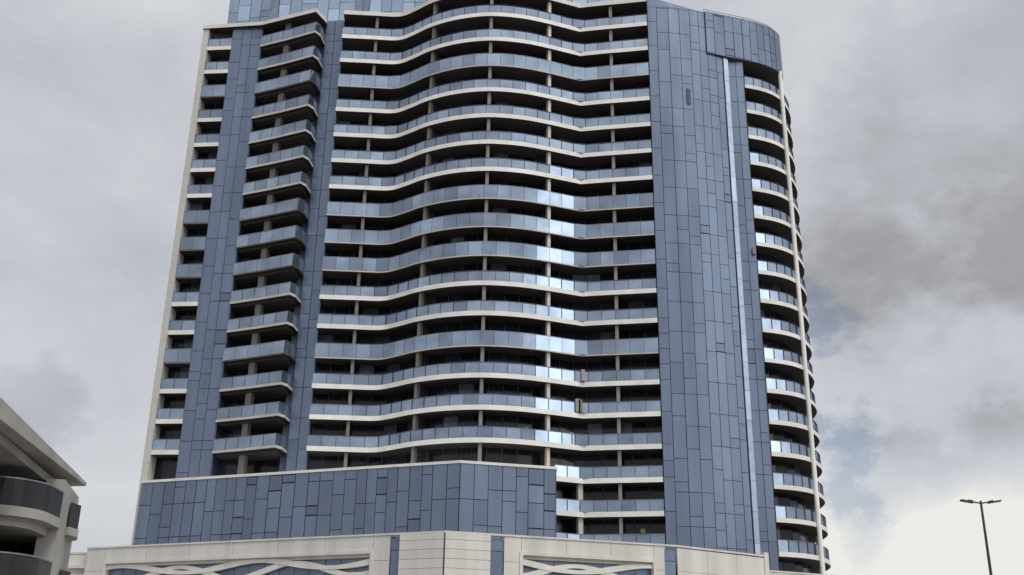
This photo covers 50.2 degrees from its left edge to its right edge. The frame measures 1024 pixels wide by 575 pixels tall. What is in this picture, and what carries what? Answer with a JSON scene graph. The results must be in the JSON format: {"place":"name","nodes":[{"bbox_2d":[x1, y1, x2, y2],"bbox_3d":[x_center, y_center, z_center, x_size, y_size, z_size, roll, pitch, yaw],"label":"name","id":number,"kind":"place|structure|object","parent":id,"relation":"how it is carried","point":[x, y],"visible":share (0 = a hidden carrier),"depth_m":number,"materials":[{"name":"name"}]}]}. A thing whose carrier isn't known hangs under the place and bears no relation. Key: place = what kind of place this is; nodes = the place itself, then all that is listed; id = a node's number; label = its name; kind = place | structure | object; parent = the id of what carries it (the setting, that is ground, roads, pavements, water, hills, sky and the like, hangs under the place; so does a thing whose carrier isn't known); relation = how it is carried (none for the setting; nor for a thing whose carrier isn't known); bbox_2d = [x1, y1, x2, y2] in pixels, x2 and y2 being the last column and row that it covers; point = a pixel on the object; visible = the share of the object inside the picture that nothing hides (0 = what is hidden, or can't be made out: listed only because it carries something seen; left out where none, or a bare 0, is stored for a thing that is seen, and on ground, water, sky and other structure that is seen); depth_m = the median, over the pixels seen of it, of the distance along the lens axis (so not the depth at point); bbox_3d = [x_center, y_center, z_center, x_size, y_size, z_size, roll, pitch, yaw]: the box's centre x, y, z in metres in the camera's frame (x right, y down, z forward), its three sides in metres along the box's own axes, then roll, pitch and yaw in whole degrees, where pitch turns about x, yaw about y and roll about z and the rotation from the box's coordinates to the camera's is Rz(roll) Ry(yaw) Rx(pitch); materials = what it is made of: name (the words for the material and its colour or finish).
{"place":"outdoors","nodes":[
{"label":"outdoors","id":0,"kind":"place"},
{"bbox_2d":[0,0,1023,574],"label":"sky","id":1,"kind":"structure","parent":0,"point":[907,125],"materials":[{"name":"grey"}]},
{"label":"ground","id":2,"kind":"structure","parent":0,"visible":0},
{"bbox_2d":[0,397,86,574],"bbox_3d":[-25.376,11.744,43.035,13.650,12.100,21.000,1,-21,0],"label":"neighbour apartment block","id":3,"kind":"structure","parent":2,"relation":"on","point":[40,509],"depth_m":45.99,"materials":[{"name":"beige concrete"}]},
{"bbox_2d":[67,531,827,574],"bbox_3d":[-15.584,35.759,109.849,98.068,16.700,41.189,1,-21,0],"label":"stone walls","id":4,"kind":"structure","parent":2,"relation":"on","point":[425,553],"depth_m":97.60,"materials":[{"name":"beige stone"}]},
{"bbox_2d":[106,559,652,574],"bbox_3d":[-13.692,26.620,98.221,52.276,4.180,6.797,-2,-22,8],"label":"wave ribbons","id":5,"kind":"object","parent":4,"relation":"on","point":[335,570],"visible":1,"depth_m":97.70,"materials":[{"name":"metal"}]},
{"bbox_2d":[109,538,675,574],"bbox_3d":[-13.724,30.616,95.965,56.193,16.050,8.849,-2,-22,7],"label":"glass strips","id":6,"kind":"object","parent":4,"relation":"attached to","point":[496,558],"visible":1,"depth_m":97.53,"materials":[{"name":"glass"}]},
{"bbox_2d":[133,7,782,574],"bbox_3d":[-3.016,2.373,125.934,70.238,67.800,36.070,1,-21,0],"label":"clad walls","id":7,"kind":"structure","parent":4,"relation":"on","point":[707,489],"depth_m":113.35,"materials":[{"name":"metal"}]},
{"bbox_2d":[203,8,326,38],"bbox_3d":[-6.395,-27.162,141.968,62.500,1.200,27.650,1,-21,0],"label":"roof canopy","id":8,"kind":"object","parent":7,"relation":"attached to","point":[274,25],"visible":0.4,"depth_m":131.90,"materials":[{"name":"concrete"}]},
{"bbox_2d":[227,0,611,28],"bbox_3d":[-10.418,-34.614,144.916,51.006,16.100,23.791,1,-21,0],"label":"setback glazing","id":9,"kind":"structure","parent":8,"relation":"on","point":[242,11],"depth_m":135.90,"materials":[{"name":"blue glass"}]},
{"bbox_2d":[646,0,703,12],"bbox_3d":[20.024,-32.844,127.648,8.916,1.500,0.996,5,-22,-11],"label":"sloping parapet","id":10,"kind":"structure","parent":7,"relation":"on","point":[654,3],"depth_m":126.81,"materials":[{"name":"grey metal"}]},
{"bbox_2d":[686,88,755,254],"bbox_3d":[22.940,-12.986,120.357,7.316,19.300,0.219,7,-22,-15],"label":"wall vents","id":11,"kind":"object","parent":7,"relation":"attached to","point":[688,95],"depth_m":122.40,"materials":[{"name":"metal"}]},
{"bbox_2d":[703,9,770,27],"bbox_3d":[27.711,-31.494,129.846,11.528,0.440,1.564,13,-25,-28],"label":"roof maintenance rail","id":12,"kind":"object","parent":7,"relation":"on","point":[734,15],"visible":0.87,"depth_m":128.91,"materials":[{"name":"metal"}]},
{"bbox_2d":[722,58,760,554],"bbox_3d":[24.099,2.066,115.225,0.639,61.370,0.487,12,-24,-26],"label":"polished vertical trim","id":13,"kind":"structure","parent":7,"relation":"attached to","point":[748,425],"depth_m":114.58,"materials":[{"name":"metal"}]},
{"bbox_2d":[154,8,811,572],"bbox_3d":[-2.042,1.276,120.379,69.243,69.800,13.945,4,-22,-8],"label":"recessed glazing","id":14,"kind":"structure","parent":4,"relation":"on","point":[166,468],"depth_m":115.19,"materials":[{"name":"black glass"}]},
{"bbox_2d":[141,0,830,573],"bbox_3d":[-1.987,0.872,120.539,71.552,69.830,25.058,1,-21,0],"label":"balcony slabs","id":15,"kind":"structure","parent":4,"relation":"on","point":[415,186],"depth_m":119.75,"materials":[{"name":"beige concrete"}]},
{"bbox_2d":[131,29,210,544],"bbox_3d":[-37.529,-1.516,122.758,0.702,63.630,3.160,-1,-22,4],"label":"edge frame","id":16,"kind":"object","parent":15,"relation":"attached to","point":[153,428],"visible":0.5,"depth_m":121.03,"materials":[{"name":"beige concrete"}]},
{"bbox_2d":[237,0,622,541],"bbox_3d":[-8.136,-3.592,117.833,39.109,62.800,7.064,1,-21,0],"label":"balcony posts","id":17,"kind":"object","parent":15,"relation":"on","point":[417,455],"visible":0.47,"depth_m":116.34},
{"bbox_2d":[152,4,829,560],"bbox_3d":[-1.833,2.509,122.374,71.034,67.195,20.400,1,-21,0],"label":"balcony balustrades","id":18,"kind":"object","parent":15,"relation":"on","point":[518,250],"visible":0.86,"depth_m":117.05,"materials":[{"name":"glass"}]},
{"bbox_2d":[383,333,644,532],"bbox_3d":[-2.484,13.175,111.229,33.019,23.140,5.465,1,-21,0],"label":"balcony furniture","id":19,"kind":"object","parent":15,"relation":"on","point":[578,405],"visible":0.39,"depth_m":110.40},
{"bbox_2d":[778,71,825,573],"bbox_3d":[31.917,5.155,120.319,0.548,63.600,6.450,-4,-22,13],"label":"edge columns","id":20,"kind":"structure","parent":4,"relation":"on","point":[816,509],"depth_m":116.97,"materials":[{"name":"beige concrete"}]},
{"bbox_2d":[960,499,1001,574],"bbox_3d":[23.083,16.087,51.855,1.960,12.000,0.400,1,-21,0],"label":"street lamp","id":21,"kind":"object","parent":2,"relation":"on","point":[984,530],"visible":1,"depth_m":53.58,"materials":[{"name":"metal"}]}
]}

